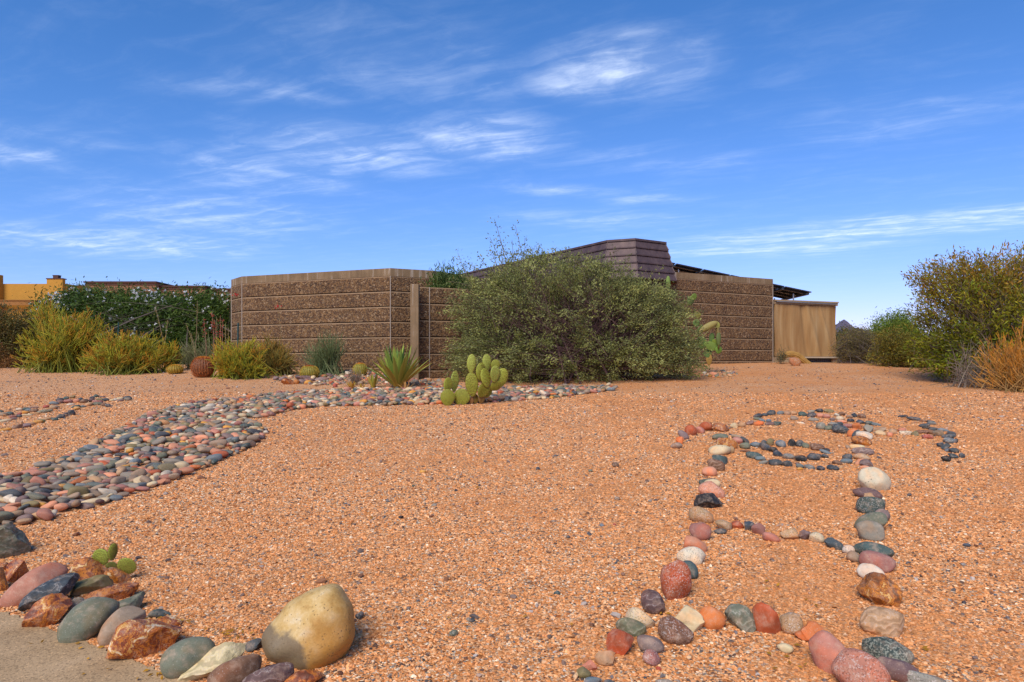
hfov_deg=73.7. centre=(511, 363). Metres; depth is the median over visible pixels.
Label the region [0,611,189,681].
pavement
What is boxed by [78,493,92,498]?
river cobble
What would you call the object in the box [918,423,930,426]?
art stone
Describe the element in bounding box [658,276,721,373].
prickly pear
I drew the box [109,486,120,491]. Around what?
river cobble
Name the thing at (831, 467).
art stone
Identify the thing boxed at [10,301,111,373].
pencil cactus
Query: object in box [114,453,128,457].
river cobble
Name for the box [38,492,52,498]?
river cobble
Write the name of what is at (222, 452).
river cobble
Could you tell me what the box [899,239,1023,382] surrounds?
hopseed shrub
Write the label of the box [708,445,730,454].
art stone
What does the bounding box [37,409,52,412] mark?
art stone
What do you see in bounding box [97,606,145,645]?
border rock
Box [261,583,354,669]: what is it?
boulder
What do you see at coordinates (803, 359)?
fallen cactus
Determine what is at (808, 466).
art stone
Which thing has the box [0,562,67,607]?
border rock
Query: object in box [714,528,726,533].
art stone
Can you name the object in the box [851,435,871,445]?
art stone
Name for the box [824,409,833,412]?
art stone
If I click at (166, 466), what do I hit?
river cobble
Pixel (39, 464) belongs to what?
river cobble
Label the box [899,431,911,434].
art stone
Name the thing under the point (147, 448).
river cobble
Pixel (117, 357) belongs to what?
pencil cactus
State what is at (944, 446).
art stone
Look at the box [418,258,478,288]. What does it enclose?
shrub
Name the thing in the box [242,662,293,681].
border rock
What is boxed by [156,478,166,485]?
river cobble
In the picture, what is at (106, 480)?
river cobble
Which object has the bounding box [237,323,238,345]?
garden stake
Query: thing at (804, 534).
art stone
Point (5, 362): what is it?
shrub
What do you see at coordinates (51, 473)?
river cobble
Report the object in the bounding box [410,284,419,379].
concrete post
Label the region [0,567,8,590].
border rock
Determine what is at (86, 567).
border rock
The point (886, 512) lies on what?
art stone
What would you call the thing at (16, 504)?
river cobble
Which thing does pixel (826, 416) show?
art stone
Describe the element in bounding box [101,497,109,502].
river cobble
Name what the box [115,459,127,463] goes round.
river cobble
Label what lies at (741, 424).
art stone
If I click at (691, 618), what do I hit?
art stone
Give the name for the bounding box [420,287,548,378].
block wall
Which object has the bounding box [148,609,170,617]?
border rock
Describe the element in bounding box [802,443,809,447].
art stone
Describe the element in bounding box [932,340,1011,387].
dead brush
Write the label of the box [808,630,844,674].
art stone
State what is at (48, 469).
river cobble
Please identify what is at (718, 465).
art stone
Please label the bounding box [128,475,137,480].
river cobble
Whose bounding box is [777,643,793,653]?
art stone
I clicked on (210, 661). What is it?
border rock
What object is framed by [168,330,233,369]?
grass clump
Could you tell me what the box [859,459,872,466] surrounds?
art stone
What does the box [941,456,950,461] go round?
art stone
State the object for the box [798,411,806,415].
art stone
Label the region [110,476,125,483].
river cobble
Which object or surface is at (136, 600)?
border rock
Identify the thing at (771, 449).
art stone
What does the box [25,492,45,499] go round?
river cobble
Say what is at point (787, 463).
art stone
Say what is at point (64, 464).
river cobble
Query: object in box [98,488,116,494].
river cobble
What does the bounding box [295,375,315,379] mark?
bed rock
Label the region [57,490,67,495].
river cobble
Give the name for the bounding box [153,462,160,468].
river cobble
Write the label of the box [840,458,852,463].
art stone
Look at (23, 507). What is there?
river cobble
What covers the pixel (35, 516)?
river cobble
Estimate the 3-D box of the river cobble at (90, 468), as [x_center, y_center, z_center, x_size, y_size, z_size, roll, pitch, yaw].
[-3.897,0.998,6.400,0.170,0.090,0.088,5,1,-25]
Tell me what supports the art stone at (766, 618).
on the ground
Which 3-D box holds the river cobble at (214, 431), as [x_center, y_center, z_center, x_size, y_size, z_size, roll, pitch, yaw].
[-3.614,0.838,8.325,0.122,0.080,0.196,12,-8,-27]
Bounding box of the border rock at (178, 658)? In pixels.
[160,636,215,678]
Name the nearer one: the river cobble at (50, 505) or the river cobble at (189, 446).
the river cobble at (50, 505)
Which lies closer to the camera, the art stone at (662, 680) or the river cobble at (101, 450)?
the art stone at (662, 680)
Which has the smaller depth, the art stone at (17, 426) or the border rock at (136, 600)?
the border rock at (136, 600)
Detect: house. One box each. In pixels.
[0,275,129,343]
[80,281,230,312]
[462,238,772,364]
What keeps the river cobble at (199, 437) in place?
on the ground
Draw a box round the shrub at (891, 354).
[862,323,932,367]
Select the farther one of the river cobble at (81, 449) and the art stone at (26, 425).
the art stone at (26, 425)
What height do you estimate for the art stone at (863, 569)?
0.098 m
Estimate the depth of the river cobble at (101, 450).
7.20 m
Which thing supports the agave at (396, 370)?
on the ground
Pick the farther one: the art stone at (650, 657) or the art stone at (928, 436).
the art stone at (928, 436)
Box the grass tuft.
[347,366,362,384]
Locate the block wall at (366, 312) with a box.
[231,268,536,371]
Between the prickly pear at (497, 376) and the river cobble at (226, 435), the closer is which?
the river cobble at (226, 435)
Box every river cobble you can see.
[0,479,11,484]
[0,489,21,496]
[0,511,13,522]
[2,506,17,511]
[3,494,12,502]
[5,502,20,506]
[6,483,21,488]
[7,472,22,476]
[9,496,16,502]
[12,510,23,518]
[15,486,26,494]
[15,495,28,501]
[15,514,32,522]
[17,518,31,524]
[18,504,29,509]
[20,469,39,475]
[21,476,32,482]
[21,499,31,505]
[22,500,38,507]
[23,482,40,488]
[23,507,41,513]
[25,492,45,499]
[27,486,39,491]
[30,476,45,485]
[32,512,40,519]
[33,470,46,475]
[33,488,52,492]
[34,461,51,467]
[36,508,53,520]
[38,467,54,471]
[38,474,49,478]
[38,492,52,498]
[39,484,62,489]
[40,501,57,508]
[45,472,56,475]
[49,465,63,468]
[49,479,67,483]
[53,480,65,483]
[54,503,67,510]
[55,497,69,502]
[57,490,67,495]
[58,476,70,480]
[61,461,70,470]
[63,472,80,476]
[63,483,74,489]
[67,462,80,469]
[67,486,88,495]
[67,492,80,498]
[70,455,83,461]
[70,476,86,484]
[77,463,93,466]
[78,447,87,452]
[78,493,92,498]
[79,502,94,509]
[80,458,92,461]
[81,498,100,504]
[83,444,98,450]
[85,482,103,486]
[86,465,106,471]
[86,468,103,475]
[87,476,102,481]
[88,438,98,444]
[89,489,101,496]
[91,484,106,490]
[92,448,109,453]
[96,493,109,497]
[97,457,114,460]
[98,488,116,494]
[101,479,110,483]
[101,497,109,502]
[103,439,119,444]
[103,472,116,476]
[105,463,115,468]
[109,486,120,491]
[109,495,122,500]
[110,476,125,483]
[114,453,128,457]
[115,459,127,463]
[115,462,127,467]
[115,484,127,491]
[116,467,126,475]
[116,492,128,496]
[119,434,136,440]
[120,472,130,476]
[124,444,136,450]
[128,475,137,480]
[128,483,139,488]
[131,468,146,475]
[133,475,142,482]
[137,482,146,486]
[139,434,150,437]
[139,475,151,482]
[141,446,151,451]
[147,411,159,414]
[149,469,160,474]
[150,455,159,460]
[150,475,158,480]
[152,437,166,445]
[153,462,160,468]
[155,432,169,436]
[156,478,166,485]
[157,463,176,471]
[159,474,170,479]
[160,470,171,475]
[163,438,174,443]
[163,458,180,462]
[168,443,178,449]
[169,473,179,479]
[172,429,182,433]
[174,461,188,467]
[175,456,184,460]
[179,467,193,473]
[180,445,195,450]
[184,455,199,460]
[185,429,196,432]
[192,462,204,465]
[193,458,207,462]
[195,427,206,430]
[195,435,208,440]
[198,447,211,453]
[200,406,214,411]
[205,454,221,461]
[209,439,227,446]
[210,429,220,433]
[210,448,221,454]
[212,451,228,456]
[222,433,233,438]
[239,435,247,440]
[242,440,255,446]
[247,429,259,434]
[247,435,259,440]
[252,414,263,417]
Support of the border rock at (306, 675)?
on the ground
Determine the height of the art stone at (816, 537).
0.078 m
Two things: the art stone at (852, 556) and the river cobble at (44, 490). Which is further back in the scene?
the river cobble at (44, 490)
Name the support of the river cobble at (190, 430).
on the ground
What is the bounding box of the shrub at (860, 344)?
[827,324,889,363]
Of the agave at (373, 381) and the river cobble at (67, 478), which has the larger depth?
the agave at (373, 381)
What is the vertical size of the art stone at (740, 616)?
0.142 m
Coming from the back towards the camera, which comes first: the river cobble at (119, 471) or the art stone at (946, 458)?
the art stone at (946, 458)
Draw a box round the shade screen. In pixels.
[771,299,838,362]
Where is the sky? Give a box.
[0,0,1023,333]
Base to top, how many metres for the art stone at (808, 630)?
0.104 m
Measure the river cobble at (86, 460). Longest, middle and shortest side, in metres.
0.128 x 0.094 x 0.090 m
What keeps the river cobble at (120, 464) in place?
on the ground
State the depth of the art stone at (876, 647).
2.95 m
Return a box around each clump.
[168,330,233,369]
[250,332,300,375]
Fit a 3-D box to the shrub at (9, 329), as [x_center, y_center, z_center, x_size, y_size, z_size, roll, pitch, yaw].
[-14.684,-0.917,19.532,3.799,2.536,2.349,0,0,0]
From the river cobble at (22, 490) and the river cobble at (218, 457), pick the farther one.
the river cobble at (218, 457)
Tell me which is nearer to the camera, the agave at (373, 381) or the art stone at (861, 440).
the art stone at (861, 440)
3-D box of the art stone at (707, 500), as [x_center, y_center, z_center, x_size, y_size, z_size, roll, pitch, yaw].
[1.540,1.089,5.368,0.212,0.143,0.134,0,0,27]
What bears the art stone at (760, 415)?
on the ground
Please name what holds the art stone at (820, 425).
on the ground
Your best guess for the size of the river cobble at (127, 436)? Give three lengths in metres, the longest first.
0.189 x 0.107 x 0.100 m
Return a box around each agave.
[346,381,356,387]
[364,342,431,387]
[367,372,379,387]
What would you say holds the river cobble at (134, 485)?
on the ground
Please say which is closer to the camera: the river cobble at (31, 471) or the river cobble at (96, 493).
the river cobble at (96, 493)
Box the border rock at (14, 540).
[0,522,31,557]
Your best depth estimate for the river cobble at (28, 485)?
5.79 m
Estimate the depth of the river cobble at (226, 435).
7.88 m
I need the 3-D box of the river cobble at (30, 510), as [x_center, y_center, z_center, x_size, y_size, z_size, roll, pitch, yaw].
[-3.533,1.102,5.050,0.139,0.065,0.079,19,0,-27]
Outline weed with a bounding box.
[774,347,789,363]
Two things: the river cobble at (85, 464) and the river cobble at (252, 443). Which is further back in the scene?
the river cobble at (252, 443)
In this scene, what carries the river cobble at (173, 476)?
on the ground
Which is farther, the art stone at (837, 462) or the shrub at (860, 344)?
the shrub at (860, 344)
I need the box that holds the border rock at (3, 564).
[0,562,8,569]
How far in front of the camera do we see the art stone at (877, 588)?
3.56 m
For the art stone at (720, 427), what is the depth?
8.79 m
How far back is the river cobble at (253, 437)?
7.76 m
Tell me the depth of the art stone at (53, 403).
11.45 m
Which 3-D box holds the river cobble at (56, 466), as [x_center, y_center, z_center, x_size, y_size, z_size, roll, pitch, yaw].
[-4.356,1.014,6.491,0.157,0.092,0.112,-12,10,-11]
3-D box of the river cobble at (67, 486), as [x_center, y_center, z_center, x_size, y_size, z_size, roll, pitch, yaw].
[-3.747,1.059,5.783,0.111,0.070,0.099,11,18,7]
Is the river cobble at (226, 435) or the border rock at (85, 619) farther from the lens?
the river cobble at (226, 435)
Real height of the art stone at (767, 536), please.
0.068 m
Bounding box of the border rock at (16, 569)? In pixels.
[5,558,28,581]
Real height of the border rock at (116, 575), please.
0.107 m
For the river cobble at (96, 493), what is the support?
on the ground
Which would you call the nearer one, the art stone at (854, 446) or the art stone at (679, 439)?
the art stone at (854, 446)
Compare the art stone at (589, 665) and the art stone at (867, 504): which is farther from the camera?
the art stone at (867, 504)
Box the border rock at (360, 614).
[355,611,363,618]
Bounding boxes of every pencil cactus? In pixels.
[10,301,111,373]
[23,293,71,345]
[76,325,179,375]
[160,338,185,371]
[205,337,281,379]
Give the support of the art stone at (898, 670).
on the ground
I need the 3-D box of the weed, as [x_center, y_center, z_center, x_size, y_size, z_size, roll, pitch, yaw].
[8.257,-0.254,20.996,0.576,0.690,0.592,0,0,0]
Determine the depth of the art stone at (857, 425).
8.92 m
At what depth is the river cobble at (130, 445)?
7.38 m
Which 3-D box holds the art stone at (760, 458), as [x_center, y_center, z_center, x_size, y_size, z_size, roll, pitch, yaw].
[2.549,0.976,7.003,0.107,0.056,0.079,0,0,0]
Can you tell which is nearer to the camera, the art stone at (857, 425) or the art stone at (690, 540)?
the art stone at (690, 540)
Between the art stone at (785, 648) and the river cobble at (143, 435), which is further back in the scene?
the river cobble at (143, 435)
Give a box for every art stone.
[0,427,11,430]
[12,424,22,428]
[23,423,30,427]
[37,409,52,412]
[49,401,58,404]
[49,405,59,408]
[56,414,64,417]
[63,399,72,402]
[68,410,75,415]
[577,666,590,677]
[582,660,597,670]
[584,677,600,681]
[594,650,614,665]
[606,629,633,654]
[615,617,645,636]
[625,607,654,627]
[637,635,663,653]
[641,589,664,613]
[642,649,660,665]
[655,679,671,681]
[658,616,693,644]
[660,560,691,599]
[671,442,682,448]
[675,437,683,443]
[675,605,704,631]
[676,546,705,564]
[678,430,688,438]
[684,425,696,434]
[684,535,706,551]
[684,560,698,578]
[689,506,713,523]
[689,522,710,539]
[693,493,722,507]
[696,426,704,432]
[698,481,724,497]
[699,422,712,430]
[699,478,716,483]
[699,606,725,629]
[702,466,716,475]
[704,479,720,486]
[707,459,724,470]
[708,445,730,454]
[712,423,728,431]
[712,433,728,438]
[712,454,727,464]
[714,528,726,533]
[715,520,731,530]
[716,438,737,448]
[724,603,755,631]
[730,423,737,427]
[731,520,743,528]
[732,437,742,443]
[738,422,745,426]
[739,442,750,448]
[740,436,749,442]
[744,521,753,529]
[746,451,762,458]
[750,442,759,446]
[751,523,765,534]
[752,602,780,633]
[753,413,762,417]
[754,421,763,425]
[755,456,765,460]
[759,442,770,450]
[759,460,767,464]
[762,532,780,541]
[766,438,773,445]
[767,410,775,415]
[768,447,777,451]
[768,459,782,465]
[773,450,782,456]
[775,440,785,447]
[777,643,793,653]
[779,528,798,538]
[779,612,802,634]
[782,453,794,458]
[782,460,792,466]
[787,439,795,445]
[794,455,806,461]
[794,621,823,640]
[796,440,803,446]
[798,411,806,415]
[799,530,810,539]
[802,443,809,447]
[804,464,815,469]
[806,412,815,416]
[807,453,820,459]
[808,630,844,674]
[809,532,824,542]
[810,443,824,450]
[816,422,825,429]
[816,466,824,469]
[819,449,830,453]
[822,414,830,417]
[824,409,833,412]
[824,425,831,429]
[824,537,843,550]
[826,464,838,469]
[831,424,848,433]
[831,648,890,681]
[832,460,842,464]
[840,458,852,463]
[842,454,851,458]
[842,545,854,552]
[846,550,859,562]
[847,428,857,436]
[849,444,864,448]
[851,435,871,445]
[851,447,873,454]
[852,423,861,429]
[852,487,882,497]
[853,453,870,459]
[853,541,894,556]
[854,512,887,527]
[855,431,872,439]
[855,496,885,513]
[856,520,884,540]
[856,563,884,577]
[856,572,902,606]
[858,414,865,417]
[858,467,890,490]
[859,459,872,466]
[859,550,895,572]
[859,606,904,637]
[862,636,914,663]
[863,424,873,432]
[863,492,874,496]
[874,427,886,430]
[874,430,885,435]
[875,509,889,519]
[877,656,918,681]
[889,429,897,434]
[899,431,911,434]
[906,416,920,420]
[906,670,945,681]
[911,431,918,435]
[916,430,928,433]
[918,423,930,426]
[922,434,933,438]
[933,430,943,435]
[940,443,950,449]
[941,434,955,437]
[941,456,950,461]
[943,437,956,443]
[947,453,958,458]
[948,448,958,452]
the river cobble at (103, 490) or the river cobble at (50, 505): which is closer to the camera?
the river cobble at (50, 505)
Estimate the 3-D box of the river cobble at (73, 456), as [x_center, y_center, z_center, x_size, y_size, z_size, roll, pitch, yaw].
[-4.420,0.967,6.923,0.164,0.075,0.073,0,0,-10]
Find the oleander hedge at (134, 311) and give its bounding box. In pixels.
[14,276,230,364]
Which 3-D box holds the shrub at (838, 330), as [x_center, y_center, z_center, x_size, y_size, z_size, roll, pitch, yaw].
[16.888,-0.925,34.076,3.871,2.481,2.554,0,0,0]
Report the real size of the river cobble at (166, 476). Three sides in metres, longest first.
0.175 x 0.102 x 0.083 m
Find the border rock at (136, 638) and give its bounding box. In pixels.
[105,619,182,658]
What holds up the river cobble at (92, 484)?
on the ground
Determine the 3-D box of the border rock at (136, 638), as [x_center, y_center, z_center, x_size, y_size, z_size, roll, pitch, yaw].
[-1.645,1.218,3.047,0.291,0.197,0.184,0,0,-45]
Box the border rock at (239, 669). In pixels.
[207,654,261,681]
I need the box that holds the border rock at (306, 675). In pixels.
[284,669,323,681]
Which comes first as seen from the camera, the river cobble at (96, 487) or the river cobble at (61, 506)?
the river cobble at (61, 506)
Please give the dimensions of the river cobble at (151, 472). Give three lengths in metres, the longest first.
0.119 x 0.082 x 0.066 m
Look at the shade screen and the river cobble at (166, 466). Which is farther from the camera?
the shade screen
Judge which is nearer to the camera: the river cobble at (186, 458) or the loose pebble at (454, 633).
the loose pebble at (454, 633)
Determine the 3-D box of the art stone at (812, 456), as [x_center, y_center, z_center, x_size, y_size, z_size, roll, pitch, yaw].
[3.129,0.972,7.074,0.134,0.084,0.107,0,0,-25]
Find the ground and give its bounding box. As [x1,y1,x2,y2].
[0,362,1023,681]
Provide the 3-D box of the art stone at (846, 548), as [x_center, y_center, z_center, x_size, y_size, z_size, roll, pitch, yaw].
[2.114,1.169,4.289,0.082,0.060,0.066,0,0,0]
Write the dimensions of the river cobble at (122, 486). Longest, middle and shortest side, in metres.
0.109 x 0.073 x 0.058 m
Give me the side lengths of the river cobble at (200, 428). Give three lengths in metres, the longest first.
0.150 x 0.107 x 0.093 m
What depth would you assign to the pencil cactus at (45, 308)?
19.89 m
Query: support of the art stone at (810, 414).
on the ground
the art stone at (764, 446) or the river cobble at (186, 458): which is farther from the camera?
the art stone at (764, 446)
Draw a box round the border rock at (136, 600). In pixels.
[119,591,145,607]
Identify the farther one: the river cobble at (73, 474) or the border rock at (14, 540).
the river cobble at (73, 474)
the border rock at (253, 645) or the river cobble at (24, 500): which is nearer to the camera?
the border rock at (253, 645)
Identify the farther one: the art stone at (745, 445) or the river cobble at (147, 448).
the art stone at (745, 445)
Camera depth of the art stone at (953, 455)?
7.22 m
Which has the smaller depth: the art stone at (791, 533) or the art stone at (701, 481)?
the art stone at (791, 533)
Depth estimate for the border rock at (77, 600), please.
3.46 m
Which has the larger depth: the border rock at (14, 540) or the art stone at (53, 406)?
the art stone at (53, 406)
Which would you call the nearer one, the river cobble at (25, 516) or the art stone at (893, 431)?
the river cobble at (25, 516)
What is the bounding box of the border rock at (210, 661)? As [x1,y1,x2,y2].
[177,642,246,680]
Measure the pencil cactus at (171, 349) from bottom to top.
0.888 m
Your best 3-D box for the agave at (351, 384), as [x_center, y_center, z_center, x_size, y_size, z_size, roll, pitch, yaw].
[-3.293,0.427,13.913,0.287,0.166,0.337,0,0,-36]
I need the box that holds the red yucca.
[154,306,228,369]
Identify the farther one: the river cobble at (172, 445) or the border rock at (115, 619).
the river cobble at (172, 445)
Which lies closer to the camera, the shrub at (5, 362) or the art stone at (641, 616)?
the art stone at (641, 616)
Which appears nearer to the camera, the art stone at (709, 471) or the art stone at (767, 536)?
the art stone at (767, 536)
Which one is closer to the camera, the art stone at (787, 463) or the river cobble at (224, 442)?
the art stone at (787, 463)
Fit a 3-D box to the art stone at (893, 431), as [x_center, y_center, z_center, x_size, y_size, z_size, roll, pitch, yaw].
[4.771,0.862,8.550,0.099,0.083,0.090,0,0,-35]
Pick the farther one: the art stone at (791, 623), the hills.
the hills
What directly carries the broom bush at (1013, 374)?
on the ground
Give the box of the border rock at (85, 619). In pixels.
[57,597,119,642]
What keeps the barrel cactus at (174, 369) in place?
on the ground
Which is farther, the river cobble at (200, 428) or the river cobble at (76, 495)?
the river cobble at (200, 428)
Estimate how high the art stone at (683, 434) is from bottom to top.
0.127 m
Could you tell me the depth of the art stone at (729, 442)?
7.54 m
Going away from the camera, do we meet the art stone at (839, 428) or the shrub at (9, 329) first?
the art stone at (839, 428)
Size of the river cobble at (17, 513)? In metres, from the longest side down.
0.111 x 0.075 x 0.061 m
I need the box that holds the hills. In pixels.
[835,320,997,362]
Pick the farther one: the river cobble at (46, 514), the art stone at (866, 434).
the art stone at (866, 434)
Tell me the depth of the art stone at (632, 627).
3.19 m
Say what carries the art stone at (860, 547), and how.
on the ground
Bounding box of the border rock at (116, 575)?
[104,567,131,582]
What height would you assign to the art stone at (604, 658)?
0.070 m
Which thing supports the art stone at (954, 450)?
on the ground
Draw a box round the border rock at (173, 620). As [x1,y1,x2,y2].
[158,616,182,625]
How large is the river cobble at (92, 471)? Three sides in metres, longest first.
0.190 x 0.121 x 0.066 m
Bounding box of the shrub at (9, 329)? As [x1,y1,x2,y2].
[0,295,46,366]
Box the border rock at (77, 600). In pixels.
[68,597,84,611]
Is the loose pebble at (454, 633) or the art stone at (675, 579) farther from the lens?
the art stone at (675, 579)
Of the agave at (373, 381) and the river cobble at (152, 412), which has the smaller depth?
the river cobble at (152, 412)
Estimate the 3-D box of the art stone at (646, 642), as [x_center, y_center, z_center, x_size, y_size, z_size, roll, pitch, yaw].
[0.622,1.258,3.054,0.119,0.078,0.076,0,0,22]
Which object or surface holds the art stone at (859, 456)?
on the ground
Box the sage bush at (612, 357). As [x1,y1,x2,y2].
[436,216,713,384]
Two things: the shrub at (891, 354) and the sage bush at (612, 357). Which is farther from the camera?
the shrub at (891, 354)
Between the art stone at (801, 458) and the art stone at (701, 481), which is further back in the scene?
the art stone at (801, 458)
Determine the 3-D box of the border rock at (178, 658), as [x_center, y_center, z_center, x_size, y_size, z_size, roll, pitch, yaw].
[-1.361,1.238,2.870,0.213,0.160,0.150,0,0,-26]
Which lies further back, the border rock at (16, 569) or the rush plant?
the rush plant
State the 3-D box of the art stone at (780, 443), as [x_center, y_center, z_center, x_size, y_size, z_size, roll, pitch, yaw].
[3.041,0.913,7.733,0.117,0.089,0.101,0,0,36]
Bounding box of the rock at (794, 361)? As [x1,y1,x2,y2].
[789,357,800,365]
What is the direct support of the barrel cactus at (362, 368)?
on the ground
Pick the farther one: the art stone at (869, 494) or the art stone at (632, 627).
the art stone at (869, 494)
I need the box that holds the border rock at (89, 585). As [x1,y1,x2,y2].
[70,575,113,596]
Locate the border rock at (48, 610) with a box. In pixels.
[21,593,72,626]
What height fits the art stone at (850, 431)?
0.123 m
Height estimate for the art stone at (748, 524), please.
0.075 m
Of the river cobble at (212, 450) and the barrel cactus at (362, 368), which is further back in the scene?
the barrel cactus at (362, 368)
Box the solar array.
[672,262,811,299]
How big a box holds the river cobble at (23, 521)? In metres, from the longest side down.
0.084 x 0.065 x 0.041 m
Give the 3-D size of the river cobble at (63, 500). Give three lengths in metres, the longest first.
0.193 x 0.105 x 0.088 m
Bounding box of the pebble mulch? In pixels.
[274,370,737,385]
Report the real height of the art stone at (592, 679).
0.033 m
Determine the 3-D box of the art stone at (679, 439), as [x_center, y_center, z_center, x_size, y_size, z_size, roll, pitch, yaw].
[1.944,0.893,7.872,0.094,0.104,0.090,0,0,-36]
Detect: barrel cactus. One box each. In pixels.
[166,364,183,373]
[189,356,215,377]
[299,365,319,377]
[353,362,367,374]
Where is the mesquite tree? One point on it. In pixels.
(897, 319)
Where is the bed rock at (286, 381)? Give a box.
[281,378,294,383]
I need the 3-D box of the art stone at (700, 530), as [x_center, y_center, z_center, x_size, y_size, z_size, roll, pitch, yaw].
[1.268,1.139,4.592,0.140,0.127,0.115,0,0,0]
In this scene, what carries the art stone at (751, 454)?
on the ground
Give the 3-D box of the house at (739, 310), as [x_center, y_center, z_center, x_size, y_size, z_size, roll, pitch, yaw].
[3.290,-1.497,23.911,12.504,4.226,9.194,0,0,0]
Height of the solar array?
2.388 m
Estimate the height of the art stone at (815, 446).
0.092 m
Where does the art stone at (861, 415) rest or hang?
on the ground
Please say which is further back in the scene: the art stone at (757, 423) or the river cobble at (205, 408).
the river cobble at (205, 408)
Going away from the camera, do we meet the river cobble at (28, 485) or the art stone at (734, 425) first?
the river cobble at (28, 485)
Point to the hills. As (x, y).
(843, 323)
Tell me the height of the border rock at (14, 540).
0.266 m
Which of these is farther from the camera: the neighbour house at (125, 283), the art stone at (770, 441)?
the neighbour house at (125, 283)
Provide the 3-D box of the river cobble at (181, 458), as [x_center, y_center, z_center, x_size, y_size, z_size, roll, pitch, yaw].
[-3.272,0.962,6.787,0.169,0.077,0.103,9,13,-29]
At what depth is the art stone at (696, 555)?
4.11 m
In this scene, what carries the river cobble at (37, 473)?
on the ground
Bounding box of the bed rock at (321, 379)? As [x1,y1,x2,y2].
[315,377,328,381]
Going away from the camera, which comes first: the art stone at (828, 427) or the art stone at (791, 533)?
the art stone at (791, 533)
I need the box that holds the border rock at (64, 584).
[18,572,79,610]
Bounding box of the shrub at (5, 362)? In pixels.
[0,343,25,367]
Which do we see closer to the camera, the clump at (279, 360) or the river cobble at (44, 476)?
the river cobble at (44, 476)
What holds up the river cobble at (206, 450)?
on the ground
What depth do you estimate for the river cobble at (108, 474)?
6.22 m
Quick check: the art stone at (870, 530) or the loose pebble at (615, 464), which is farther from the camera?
the loose pebble at (615, 464)
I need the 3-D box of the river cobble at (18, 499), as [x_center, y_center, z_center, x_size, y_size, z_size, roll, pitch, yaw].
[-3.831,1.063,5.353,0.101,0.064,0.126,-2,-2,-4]
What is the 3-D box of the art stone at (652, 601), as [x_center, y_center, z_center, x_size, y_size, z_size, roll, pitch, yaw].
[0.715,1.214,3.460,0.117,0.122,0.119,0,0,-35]
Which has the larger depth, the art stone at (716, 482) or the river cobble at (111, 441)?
the river cobble at (111, 441)
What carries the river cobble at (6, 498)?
on the ground
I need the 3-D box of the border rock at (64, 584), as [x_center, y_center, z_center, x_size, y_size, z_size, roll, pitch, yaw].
[-2.419,1.207,3.572,0.266,0.177,0.152,0,0,-31]
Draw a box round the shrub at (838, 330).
[835,321,868,362]
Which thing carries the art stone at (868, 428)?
on the ground
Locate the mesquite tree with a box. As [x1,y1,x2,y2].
[861,304,927,336]
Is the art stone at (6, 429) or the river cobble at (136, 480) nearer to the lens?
the river cobble at (136, 480)
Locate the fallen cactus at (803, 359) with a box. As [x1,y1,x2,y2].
[778,351,811,363]
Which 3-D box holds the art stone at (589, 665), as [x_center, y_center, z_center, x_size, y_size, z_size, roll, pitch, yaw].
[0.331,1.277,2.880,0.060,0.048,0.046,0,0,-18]
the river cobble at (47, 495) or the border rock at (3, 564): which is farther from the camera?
the river cobble at (47, 495)
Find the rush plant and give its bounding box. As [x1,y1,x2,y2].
[297,328,348,375]
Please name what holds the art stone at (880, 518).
on the ground
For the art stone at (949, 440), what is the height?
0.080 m
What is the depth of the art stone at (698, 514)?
4.95 m
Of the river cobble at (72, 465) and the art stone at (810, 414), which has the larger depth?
the art stone at (810, 414)
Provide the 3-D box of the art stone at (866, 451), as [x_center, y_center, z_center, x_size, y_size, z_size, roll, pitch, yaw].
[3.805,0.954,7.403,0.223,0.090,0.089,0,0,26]
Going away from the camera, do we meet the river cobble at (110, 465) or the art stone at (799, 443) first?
the river cobble at (110, 465)
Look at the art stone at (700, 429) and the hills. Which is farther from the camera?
the hills
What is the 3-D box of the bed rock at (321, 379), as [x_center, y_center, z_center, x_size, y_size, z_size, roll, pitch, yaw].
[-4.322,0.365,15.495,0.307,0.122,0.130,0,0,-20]
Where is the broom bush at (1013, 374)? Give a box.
[969,321,1023,393]
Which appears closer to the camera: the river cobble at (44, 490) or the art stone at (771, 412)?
the river cobble at (44, 490)
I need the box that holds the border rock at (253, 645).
[245,638,261,651]
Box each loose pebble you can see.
[449,630,457,636]
[612,462,618,466]
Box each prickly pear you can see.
[91,543,136,573]
[440,354,507,405]
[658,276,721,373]
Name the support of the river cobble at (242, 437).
on the ground
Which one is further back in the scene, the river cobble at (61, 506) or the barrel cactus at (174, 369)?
the barrel cactus at (174, 369)
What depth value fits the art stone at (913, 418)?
9.57 m
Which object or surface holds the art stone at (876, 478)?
on the ground
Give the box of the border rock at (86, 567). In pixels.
[69,557,107,580]
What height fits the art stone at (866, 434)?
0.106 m
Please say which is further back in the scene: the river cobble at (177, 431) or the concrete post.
the concrete post
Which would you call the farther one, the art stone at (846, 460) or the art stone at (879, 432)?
the art stone at (879, 432)
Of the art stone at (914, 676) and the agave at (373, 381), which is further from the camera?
the agave at (373, 381)
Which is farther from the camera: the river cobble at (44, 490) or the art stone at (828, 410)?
the art stone at (828, 410)
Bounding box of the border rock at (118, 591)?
[84,582,139,600]
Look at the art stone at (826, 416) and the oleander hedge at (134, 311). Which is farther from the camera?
the oleander hedge at (134, 311)
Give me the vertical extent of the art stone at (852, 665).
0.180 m

